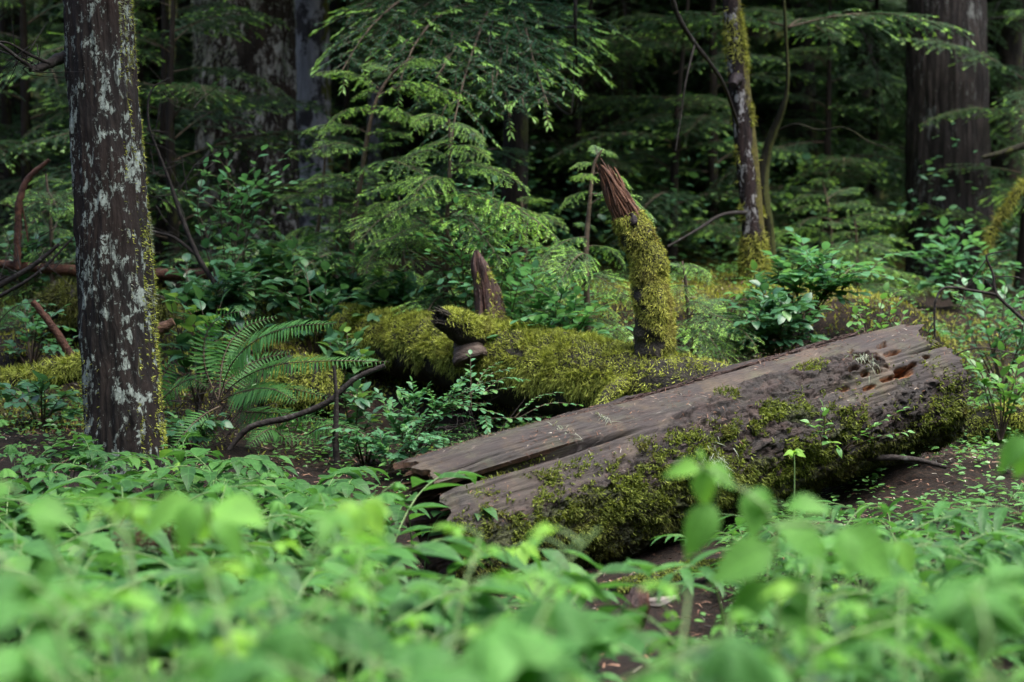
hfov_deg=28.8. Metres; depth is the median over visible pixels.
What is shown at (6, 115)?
young hemlock
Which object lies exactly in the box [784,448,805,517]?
salmonberry cane
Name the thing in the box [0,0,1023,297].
wood undergrowth
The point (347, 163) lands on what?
young hemlock
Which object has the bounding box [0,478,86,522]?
solomon seal
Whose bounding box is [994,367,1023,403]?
bright shrub
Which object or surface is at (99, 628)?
salmonberry plant
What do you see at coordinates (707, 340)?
hemlock sapling
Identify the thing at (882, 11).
conifer
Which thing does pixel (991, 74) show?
conifer
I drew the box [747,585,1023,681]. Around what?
salmonberry plant
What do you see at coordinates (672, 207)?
young hemlock
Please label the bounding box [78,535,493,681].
solomon seal
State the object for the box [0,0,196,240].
young hemlock
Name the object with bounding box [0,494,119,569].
solomon seal
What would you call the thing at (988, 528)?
narrow solomon seal
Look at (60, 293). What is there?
mossy hummock
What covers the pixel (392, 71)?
young hemlock
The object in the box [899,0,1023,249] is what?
conifer
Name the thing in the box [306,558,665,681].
solomon seal
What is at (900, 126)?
young hemlock
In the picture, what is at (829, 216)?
hemlock sapling
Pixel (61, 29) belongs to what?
young hemlock
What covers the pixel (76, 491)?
solomon seal
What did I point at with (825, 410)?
log sprig
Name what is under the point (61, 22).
conifer
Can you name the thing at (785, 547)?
thimbleberry plant
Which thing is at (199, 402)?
dead brush
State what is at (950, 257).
shrub
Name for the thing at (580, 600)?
salmonberry cane
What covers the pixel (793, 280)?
shrub
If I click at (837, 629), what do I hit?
solomon seal
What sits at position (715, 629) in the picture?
salmonberry plant
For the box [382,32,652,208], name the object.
young hemlock
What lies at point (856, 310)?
bright shrub
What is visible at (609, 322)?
hemlock sapling
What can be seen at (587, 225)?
hemlock sapling
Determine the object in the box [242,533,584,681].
salmonberry plant
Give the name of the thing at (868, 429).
log sprig
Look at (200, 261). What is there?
dead sapling
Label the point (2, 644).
thimbleberry plant
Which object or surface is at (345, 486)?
solomon seal
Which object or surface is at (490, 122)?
conifer
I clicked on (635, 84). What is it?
young hemlock
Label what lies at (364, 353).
salal shrub
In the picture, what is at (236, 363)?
sword fern
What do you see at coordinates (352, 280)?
salal shrub
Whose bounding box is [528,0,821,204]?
conifer
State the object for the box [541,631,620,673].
thimbleberry plant
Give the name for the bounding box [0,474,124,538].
solomon seal
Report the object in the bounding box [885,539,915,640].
salmonberry cane
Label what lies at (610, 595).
solomon seal
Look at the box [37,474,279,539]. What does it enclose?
solomon seal
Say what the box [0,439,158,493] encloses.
solomon seal
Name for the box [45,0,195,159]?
conifer
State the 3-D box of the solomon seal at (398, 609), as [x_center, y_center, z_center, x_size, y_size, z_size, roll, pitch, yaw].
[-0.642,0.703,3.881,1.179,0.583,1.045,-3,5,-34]
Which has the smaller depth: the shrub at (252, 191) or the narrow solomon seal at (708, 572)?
the narrow solomon seal at (708, 572)
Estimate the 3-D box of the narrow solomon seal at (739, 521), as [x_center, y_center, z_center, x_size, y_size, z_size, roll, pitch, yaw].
[1.164,0.730,5.814,1.165,0.400,0.918,0,5,-2]
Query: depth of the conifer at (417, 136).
20.20 m
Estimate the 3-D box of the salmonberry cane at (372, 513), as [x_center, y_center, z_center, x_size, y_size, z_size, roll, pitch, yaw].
[-0.234,0.614,3.210,0.070,0.736,0.181,1,5,16]
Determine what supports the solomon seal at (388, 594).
on the ground at (894, 476)
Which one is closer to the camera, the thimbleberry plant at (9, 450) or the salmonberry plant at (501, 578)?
the salmonberry plant at (501, 578)
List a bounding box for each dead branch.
[0,223,73,297]
[227,363,385,450]
[866,454,946,468]
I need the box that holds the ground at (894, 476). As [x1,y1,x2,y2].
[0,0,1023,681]
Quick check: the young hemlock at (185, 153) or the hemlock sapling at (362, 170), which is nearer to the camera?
the hemlock sapling at (362, 170)
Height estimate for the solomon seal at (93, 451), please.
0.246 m
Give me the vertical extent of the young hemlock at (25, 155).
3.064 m
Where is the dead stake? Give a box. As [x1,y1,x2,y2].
[332,365,340,465]
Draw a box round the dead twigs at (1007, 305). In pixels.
[925,250,1023,339]
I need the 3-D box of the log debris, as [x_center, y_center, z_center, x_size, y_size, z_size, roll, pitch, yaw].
[0.691,0.281,7.331,2.430,0.592,0.420,-3,6,-34]
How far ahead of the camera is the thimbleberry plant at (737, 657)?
2.21 m
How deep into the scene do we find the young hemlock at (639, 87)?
18.25 m
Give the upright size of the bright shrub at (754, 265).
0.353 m
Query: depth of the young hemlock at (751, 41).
19.80 m
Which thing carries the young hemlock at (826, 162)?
on the ground at (894, 476)
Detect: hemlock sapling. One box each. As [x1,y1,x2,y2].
[0,173,75,330]
[254,202,399,311]
[255,57,472,312]
[267,148,392,305]
[347,196,463,301]
[353,102,564,319]
[457,237,567,319]
[467,196,589,304]
[522,145,654,332]
[555,299,632,342]
[629,261,764,363]
[694,297,760,361]
[774,177,957,296]
[805,219,927,300]
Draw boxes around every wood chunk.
[618,583,649,631]
[649,596,676,607]
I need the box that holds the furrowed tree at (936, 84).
[904,0,996,294]
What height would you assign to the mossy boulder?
0.384 m
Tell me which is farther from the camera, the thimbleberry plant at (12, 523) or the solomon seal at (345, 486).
the solomon seal at (345, 486)
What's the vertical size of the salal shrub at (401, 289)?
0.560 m
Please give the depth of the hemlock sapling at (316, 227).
11.29 m
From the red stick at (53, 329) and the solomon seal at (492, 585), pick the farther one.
the red stick at (53, 329)
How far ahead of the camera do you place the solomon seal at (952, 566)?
4.66 m
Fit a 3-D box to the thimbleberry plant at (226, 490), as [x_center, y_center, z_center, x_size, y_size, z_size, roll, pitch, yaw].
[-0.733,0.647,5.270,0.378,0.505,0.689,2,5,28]
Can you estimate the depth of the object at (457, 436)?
8.59 m
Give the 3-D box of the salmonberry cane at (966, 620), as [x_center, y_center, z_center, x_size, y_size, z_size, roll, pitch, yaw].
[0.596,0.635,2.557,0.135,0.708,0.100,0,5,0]
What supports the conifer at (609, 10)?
on the ground at (894, 476)
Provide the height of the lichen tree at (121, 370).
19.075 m
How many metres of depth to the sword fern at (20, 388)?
8.76 m
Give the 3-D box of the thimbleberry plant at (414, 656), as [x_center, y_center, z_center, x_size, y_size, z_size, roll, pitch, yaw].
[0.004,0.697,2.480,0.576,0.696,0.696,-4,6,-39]
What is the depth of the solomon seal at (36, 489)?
6.88 m
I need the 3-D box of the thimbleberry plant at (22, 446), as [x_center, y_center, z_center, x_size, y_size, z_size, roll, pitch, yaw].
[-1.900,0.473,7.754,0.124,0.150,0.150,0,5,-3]
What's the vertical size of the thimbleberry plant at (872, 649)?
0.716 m
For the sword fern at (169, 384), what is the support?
on the ground at (894, 476)
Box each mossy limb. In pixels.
[978,175,1023,279]
[982,142,1023,159]
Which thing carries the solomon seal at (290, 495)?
on the ground at (894, 476)
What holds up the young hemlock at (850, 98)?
on the ground at (894, 476)
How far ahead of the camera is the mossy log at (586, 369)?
8.92 m
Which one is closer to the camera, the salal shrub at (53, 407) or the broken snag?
the salal shrub at (53, 407)
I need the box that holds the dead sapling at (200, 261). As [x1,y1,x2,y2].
[136,52,244,285]
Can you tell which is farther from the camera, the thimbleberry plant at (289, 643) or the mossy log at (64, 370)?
the mossy log at (64, 370)
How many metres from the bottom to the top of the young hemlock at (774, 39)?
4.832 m
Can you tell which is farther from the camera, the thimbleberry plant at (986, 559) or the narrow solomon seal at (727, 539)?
the narrow solomon seal at (727, 539)
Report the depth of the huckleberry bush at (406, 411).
8.21 m
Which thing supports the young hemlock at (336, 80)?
on the ground at (894, 476)
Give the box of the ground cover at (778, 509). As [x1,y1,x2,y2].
[0,261,1023,674]
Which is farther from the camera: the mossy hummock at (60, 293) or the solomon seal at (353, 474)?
the mossy hummock at (60, 293)
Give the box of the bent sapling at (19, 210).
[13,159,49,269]
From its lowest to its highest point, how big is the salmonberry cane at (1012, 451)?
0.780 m
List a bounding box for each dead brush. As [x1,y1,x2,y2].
[111,517,251,556]
[164,363,310,458]
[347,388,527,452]
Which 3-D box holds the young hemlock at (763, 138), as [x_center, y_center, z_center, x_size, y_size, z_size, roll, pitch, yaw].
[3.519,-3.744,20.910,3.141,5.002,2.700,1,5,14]
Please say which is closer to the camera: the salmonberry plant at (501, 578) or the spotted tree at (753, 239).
the salmonberry plant at (501, 578)
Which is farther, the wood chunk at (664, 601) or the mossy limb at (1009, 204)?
the mossy limb at (1009, 204)
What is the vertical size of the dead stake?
0.413 m
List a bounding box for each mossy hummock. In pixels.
[20,276,78,336]
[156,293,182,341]
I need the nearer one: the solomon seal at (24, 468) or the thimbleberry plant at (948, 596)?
the thimbleberry plant at (948, 596)
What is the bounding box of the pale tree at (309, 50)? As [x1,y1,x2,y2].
[294,0,335,257]
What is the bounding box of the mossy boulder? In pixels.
[262,351,346,416]
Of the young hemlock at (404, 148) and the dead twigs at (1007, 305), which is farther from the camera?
the young hemlock at (404, 148)
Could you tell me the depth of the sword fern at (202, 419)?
8.35 m
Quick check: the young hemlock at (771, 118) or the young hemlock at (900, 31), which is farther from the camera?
the young hemlock at (900, 31)
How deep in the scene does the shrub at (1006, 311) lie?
10.35 m
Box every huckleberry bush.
[371,424,459,470]
[373,349,582,456]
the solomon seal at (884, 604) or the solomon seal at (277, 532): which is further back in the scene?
the solomon seal at (277, 532)
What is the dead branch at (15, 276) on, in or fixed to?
on the ground at (894, 476)
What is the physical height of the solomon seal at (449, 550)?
0.501 m
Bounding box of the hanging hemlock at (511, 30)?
[309,0,638,283]
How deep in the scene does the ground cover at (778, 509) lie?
8.57 m
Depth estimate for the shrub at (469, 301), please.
9.76 m
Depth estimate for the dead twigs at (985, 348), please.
8.80 m
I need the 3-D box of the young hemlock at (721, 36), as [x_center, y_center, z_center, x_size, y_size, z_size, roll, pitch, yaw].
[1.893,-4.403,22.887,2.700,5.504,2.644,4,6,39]
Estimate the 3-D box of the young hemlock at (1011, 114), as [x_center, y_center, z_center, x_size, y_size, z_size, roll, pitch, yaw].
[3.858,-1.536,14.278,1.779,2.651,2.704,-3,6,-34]
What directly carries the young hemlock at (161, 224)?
on the ground at (894, 476)
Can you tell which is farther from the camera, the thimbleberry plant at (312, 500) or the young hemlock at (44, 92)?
the young hemlock at (44, 92)
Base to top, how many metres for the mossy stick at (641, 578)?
0.086 m
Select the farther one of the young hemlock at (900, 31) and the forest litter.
the young hemlock at (900, 31)
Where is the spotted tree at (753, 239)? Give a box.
[667,0,772,282]
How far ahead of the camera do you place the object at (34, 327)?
9.58 m
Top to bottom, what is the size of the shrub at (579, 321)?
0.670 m
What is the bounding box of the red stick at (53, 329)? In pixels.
[30,299,73,357]
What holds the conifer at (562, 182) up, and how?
on the ground at (894, 476)
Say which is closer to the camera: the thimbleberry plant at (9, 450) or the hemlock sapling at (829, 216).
the thimbleberry plant at (9, 450)
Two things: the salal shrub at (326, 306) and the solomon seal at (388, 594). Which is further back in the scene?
the salal shrub at (326, 306)
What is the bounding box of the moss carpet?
[0,267,1022,465]
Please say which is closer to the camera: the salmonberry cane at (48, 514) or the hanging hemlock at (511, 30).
the salmonberry cane at (48, 514)
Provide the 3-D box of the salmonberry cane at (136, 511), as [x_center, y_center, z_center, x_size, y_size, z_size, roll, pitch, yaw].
[-0.618,0.615,3.306,0.042,0.709,0.103,-4,6,-44]
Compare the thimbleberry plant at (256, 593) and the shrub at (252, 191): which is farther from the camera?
the shrub at (252, 191)
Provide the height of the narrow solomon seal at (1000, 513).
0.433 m
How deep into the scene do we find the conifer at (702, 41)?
17.66 m
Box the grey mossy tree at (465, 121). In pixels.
[449,0,543,251]
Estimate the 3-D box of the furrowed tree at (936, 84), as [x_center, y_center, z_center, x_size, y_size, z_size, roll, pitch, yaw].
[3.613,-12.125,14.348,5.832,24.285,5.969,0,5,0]
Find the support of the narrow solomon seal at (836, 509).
on the ground at (894, 476)
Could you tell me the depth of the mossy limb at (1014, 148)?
13.38 m
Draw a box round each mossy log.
[0,348,81,395]
[249,159,734,415]
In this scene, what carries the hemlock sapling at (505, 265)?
on the ground at (894, 476)
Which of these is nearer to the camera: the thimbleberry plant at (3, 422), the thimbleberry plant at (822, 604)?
the thimbleberry plant at (822, 604)
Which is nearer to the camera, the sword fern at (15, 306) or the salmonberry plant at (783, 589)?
the salmonberry plant at (783, 589)
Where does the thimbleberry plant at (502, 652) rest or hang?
on the ground at (894, 476)
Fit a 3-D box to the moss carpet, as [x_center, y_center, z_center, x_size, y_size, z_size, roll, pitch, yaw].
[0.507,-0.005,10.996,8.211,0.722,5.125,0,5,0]
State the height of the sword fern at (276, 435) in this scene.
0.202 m
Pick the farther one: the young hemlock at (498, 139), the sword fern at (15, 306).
the young hemlock at (498, 139)
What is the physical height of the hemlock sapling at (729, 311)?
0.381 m
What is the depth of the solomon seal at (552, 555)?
4.86 m
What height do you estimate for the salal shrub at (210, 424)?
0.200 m
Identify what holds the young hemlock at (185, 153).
on the ground at (894, 476)
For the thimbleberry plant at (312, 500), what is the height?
0.471 m
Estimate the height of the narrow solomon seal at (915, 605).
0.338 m
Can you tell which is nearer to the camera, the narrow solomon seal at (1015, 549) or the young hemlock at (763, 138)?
the narrow solomon seal at (1015, 549)
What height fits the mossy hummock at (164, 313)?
0.285 m
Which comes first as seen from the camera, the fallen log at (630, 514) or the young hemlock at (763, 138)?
the fallen log at (630, 514)
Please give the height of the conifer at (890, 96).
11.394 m
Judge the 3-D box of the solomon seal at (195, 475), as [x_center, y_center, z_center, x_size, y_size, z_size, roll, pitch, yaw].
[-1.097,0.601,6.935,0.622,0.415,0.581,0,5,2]
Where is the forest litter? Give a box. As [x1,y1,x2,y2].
[0,274,1023,678]
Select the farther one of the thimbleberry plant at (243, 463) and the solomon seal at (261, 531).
the thimbleberry plant at (243, 463)
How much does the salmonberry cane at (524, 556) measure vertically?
0.485 m
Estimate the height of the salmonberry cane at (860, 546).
0.799 m
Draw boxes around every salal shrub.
[0,203,75,326]
[0,370,82,428]
[158,280,252,415]
[159,253,284,345]
[164,409,233,449]
[208,218,352,314]
[264,239,361,355]
[273,240,401,305]
[314,379,386,451]
[316,322,376,399]
[352,268,463,321]
[719,275,833,357]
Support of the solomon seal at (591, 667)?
on the ground at (894, 476)
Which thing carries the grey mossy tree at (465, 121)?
on the ground at (894, 476)
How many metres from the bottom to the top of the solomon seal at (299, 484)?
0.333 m
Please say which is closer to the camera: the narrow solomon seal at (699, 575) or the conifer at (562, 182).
the narrow solomon seal at (699, 575)
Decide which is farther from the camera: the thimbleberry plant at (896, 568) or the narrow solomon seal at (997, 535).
the narrow solomon seal at (997, 535)
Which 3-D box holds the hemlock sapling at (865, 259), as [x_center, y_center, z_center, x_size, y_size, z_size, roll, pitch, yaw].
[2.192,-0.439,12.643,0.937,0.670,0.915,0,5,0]
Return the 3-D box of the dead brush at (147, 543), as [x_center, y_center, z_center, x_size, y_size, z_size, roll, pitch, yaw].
[-0.847,0.556,4.999,0.368,0.293,0.235,-1,5,-17]
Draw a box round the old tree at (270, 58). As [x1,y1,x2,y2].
[190,0,299,267]
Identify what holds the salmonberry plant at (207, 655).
on the ground at (894, 476)
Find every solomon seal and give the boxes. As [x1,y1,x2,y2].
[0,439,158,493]
[0,471,66,507]
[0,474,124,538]
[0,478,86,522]
[0,478,246,643]
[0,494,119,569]
[0,494,315,590]
[0,502,110,540]
[0,512,142,639]
[0,522,230,647]
[0,559,498,679]
[8,482,307,652]
[13,457,177,527]
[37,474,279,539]
[49,551,389,677]
[61,431,201,487]
[73,571,610,681]
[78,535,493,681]
[87,549,593,668]
[89,534,484,660]
[107,448,278,499]
[150,468,388,552]
[170,450,298,497]
[177,553,508,681]
[200,504,365,593]
[205,466,378,515]
[236,470,484,595]
[238,466,375,553]
[244,488,368,559]
[258,493,497,592]
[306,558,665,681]
[416,575,631,652]
[416,606,654,681]
[436,564,1023,681]
[598,555,1023,681]
[646,602,1023,681]
[647,512,992,648]
[650,525,786,580]
[675,554,829,638]
[719,513,1020,609]
[743,498,1023,592]
[756,504,1023,631]
[760,500,941,581]
[776,619,1011,681]
[779,530,1023,654]
[839,596,1023,667]
[875,547,1016,652]
[898,499,1023,577]
[898,553,1023,676]
[941,508,1014,572]
[985,484,1023,515]
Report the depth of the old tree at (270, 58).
13.72 m
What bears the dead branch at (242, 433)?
on the ground at (894, 476)
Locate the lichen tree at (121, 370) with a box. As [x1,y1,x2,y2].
[0,0,170,475]
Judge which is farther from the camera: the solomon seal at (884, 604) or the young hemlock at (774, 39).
the young hemlock at (774, 39)
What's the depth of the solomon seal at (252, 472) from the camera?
7.21 m
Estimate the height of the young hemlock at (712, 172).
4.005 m
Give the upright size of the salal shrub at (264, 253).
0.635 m
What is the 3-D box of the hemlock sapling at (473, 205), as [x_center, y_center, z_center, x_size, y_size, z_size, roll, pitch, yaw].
[-0.266,-0.488,9.947,0.930,1.410,1.196,-3,6,-35]
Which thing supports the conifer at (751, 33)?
on the ground at (894, 476)
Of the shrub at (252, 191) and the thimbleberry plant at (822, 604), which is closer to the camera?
the thimbleberry plant at (822, 604)
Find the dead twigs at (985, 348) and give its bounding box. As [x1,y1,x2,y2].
[955,347,1021,387]
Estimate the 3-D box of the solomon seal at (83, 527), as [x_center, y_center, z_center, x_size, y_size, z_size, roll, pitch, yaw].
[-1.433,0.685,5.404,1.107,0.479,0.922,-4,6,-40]
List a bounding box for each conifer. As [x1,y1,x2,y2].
[0,0,152,166]
[0,1,71,251]
[29,0,69,149]
[33,0,360,246]
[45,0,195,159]
[328,0,448,182]
[331,1,501,228]
[353,2,481,81]
[390,4,504,164]
[413,0,780,234]
[444,0,726,233]
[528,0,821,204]
[533,0,870,236]
[579,0,1019,255]
[668,0,904,140]
[742,0,905,233]
[814,0,905,96]
[826,0,905,104]
[889,16,1023,248]
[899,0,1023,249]
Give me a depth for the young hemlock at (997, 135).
16.98 m
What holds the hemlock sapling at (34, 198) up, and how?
on the ground at (894, 476)
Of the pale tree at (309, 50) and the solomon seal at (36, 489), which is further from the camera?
the pale tree at (309, 50)
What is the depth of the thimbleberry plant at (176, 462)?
7.35 m
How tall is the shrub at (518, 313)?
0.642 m
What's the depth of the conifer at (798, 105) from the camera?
16.74 m
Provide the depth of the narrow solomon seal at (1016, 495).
6.87 m
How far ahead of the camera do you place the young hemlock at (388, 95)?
21.63 m
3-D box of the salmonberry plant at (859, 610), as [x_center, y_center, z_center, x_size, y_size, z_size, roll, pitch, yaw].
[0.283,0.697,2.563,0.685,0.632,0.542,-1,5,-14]
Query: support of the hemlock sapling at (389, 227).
on the ground at (894, 476)
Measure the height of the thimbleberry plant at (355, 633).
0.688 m
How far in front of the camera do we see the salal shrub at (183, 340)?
9.08 m
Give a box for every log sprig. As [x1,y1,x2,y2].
[800,401,841,457]
[843,407,914,450]
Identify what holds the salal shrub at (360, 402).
on the ground at (894, 476)
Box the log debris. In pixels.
[398,323,960,534]
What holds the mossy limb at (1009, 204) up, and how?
on the ground at (894, 476)
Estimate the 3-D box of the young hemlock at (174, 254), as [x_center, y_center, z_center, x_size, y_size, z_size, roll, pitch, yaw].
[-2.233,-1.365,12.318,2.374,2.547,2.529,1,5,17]
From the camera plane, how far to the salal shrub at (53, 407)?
8.64 m
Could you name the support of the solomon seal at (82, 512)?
on the ground at (894, 476)
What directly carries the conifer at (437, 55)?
on the ground at (894, 476)
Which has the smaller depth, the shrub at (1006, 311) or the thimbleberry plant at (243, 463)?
the thimbleberry plant at (243, 463)
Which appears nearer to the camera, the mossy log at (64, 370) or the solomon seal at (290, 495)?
the solomon seal at (290, 495)
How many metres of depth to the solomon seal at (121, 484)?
5.91 m
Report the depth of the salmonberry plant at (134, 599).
2.27 m
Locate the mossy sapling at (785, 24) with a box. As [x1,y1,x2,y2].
[608,0,975,273]
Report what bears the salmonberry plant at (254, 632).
on the ground at (894, 476)
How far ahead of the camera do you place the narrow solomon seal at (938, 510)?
6.18 m
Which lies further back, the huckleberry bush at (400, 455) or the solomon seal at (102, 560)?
the huckleberry bush at (400, 455)
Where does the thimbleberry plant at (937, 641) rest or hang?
on the ground at (894, 476)
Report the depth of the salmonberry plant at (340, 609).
3.32 m
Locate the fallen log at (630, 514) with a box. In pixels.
[382,324,974,592]
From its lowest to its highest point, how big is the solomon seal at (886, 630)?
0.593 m
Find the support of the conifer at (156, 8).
on the ground at (894, 476)
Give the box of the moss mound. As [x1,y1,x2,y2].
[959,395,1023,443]
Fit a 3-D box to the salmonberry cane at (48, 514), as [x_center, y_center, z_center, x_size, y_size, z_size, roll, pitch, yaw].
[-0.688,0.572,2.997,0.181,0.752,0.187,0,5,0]
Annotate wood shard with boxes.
[157,318,175,334]
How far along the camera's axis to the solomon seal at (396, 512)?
6.61 m
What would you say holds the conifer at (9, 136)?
on the ground at (894, 476)
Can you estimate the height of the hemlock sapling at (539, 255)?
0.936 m
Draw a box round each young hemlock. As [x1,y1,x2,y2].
[0,0,185,255]
[0,0,195,283]
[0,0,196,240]
[0,0,329,266]
[0,0,378,293]
[0,6,195,231]
[26,0,193,204]
[27,20,70,189]
[34,2,294,227]
[169,0,477,140]
[169,3,397,201]
[296,0,500,255]
[296,0,534,242]
[333,30,532,177]
[347,0,493,141]
[358,0,585,227]
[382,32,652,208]
[397,0,738,258]
[436,1,722,222]
[474,0,781,228]
[485,0,804,276]
[528,5,725,182]
[572,0,890,258]
[575,1,784,174]
[582,0,895,265]
[632,0,821,207]
[643,0,906,225]
[656,0,905,278]
[668,2,817,93]
[678,0,1018,259]
[687,0,905,194]
[718,0,906,189]
[773,0,1023,238]
[815,0,905,174]
[848,4,1023,207]
[860,0,1023,289]
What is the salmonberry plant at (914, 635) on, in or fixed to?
on the ground at (894, 476)
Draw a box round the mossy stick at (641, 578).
[608,555,722,596]
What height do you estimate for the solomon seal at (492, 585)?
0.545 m
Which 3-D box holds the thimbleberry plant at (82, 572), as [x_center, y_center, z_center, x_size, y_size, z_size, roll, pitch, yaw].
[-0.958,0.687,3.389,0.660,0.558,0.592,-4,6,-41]
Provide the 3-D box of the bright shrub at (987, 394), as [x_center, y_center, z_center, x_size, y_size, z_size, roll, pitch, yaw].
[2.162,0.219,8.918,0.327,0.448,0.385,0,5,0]
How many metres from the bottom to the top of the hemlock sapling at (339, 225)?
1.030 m
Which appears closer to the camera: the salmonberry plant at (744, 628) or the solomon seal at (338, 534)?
the salmonberry plant at (744, 628)
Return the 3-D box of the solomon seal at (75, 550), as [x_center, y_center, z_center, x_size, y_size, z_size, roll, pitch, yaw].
[-1.055,0.665,5.525,1.012,0.501,0.898,3,5,29]
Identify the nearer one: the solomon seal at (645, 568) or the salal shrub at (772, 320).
the solomon seal at (645, 568)
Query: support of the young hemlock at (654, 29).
on the ground at (894, 476)
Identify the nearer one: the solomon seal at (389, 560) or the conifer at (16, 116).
the solomon seal at (389, 560)
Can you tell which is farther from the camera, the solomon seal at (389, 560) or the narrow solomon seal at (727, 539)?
the narrow solomon seal at (727, 539)
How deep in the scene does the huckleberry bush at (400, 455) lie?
8.02 m
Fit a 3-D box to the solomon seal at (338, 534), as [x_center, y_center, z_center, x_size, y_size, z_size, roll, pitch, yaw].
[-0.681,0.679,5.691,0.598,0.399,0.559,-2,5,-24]
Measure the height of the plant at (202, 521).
0.751 m
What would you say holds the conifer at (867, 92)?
on the ground at (894, 476)
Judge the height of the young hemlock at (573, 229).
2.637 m
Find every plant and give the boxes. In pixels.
[0,420,8,456]
[0,445,24,502]
[0,495,336,681]
[0,508,118,681]
[0,560,157,642]
[0,569,17,647]
[0,570,584,681]
[1,519,215,657]
[6,442,35,476]
[11,598,182,681]
[17,599,294,681]
[42,508,392,681]
[46,605,397,681]
[117,573,396,681]
[142,490,267,642]
[151,444,207,489]
[151,459,278,549]
[173,568,388,681]
[188,522,599,681]
[202,483,328,596]
[205,633,780,681]
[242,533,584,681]
[249,482,406,595]
[381,570,788,681]
[399,597,618,681]
[407,580,862,681]
[458,650,601,681]
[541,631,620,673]
[630,557,968,681]
[646,589,846,674]
[739,598,819,656]
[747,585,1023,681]
[748,528,887,660]
[749,536,882,646]
[821,535,1007,681]
[834,594,976,681]
[848,527,1002,649]
[905,583,1018,681]
[906,616,994,677]
[914,562,1023,679]
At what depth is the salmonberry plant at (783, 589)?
2.64 m
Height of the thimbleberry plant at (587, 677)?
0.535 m
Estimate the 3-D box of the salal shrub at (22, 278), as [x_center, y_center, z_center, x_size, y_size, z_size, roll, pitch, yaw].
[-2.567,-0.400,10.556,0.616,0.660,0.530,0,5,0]
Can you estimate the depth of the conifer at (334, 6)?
22.66 m
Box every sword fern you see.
[0,301,41,327]
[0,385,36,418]
[160,356,206,406]
[172,406,219,456]
[188,307,384,445]
[245,407,364,447]
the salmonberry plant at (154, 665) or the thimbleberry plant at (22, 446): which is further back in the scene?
the thimbleberry plant at (22, 446)
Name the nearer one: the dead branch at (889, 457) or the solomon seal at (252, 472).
the solomon seal at (252, 472)
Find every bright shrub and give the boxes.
[723,259,791,319]
[846,282,914,333]
[961,340,1023,439]
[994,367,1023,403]
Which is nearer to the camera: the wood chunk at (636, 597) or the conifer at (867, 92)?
the wood chunk at (636, 597)
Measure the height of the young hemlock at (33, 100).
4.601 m
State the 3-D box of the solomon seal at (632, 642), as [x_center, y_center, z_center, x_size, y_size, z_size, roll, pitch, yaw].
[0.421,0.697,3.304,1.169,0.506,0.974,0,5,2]
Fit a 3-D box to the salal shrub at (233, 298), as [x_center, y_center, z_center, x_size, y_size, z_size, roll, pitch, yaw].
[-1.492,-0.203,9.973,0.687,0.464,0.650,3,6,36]
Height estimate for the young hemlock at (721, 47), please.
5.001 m
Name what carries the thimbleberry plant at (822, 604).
on the ground at (894, 476)
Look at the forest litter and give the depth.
8.31 m
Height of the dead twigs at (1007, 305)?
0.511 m
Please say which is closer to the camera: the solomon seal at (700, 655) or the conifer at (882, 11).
the solomon seal at (700, 655)
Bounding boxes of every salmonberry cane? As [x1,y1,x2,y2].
[0,479,112,668]
[109,497,150,677]
[336,496,390,668]
[504,541,544,633]
[557,572,596,607]
[663,450,893,666]
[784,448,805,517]
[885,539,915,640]
[928,558,1023,681]
[998,434,1023,479]
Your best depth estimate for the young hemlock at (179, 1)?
23.59 m
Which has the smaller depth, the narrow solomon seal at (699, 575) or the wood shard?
the narrow solomon seal at (699, 575)

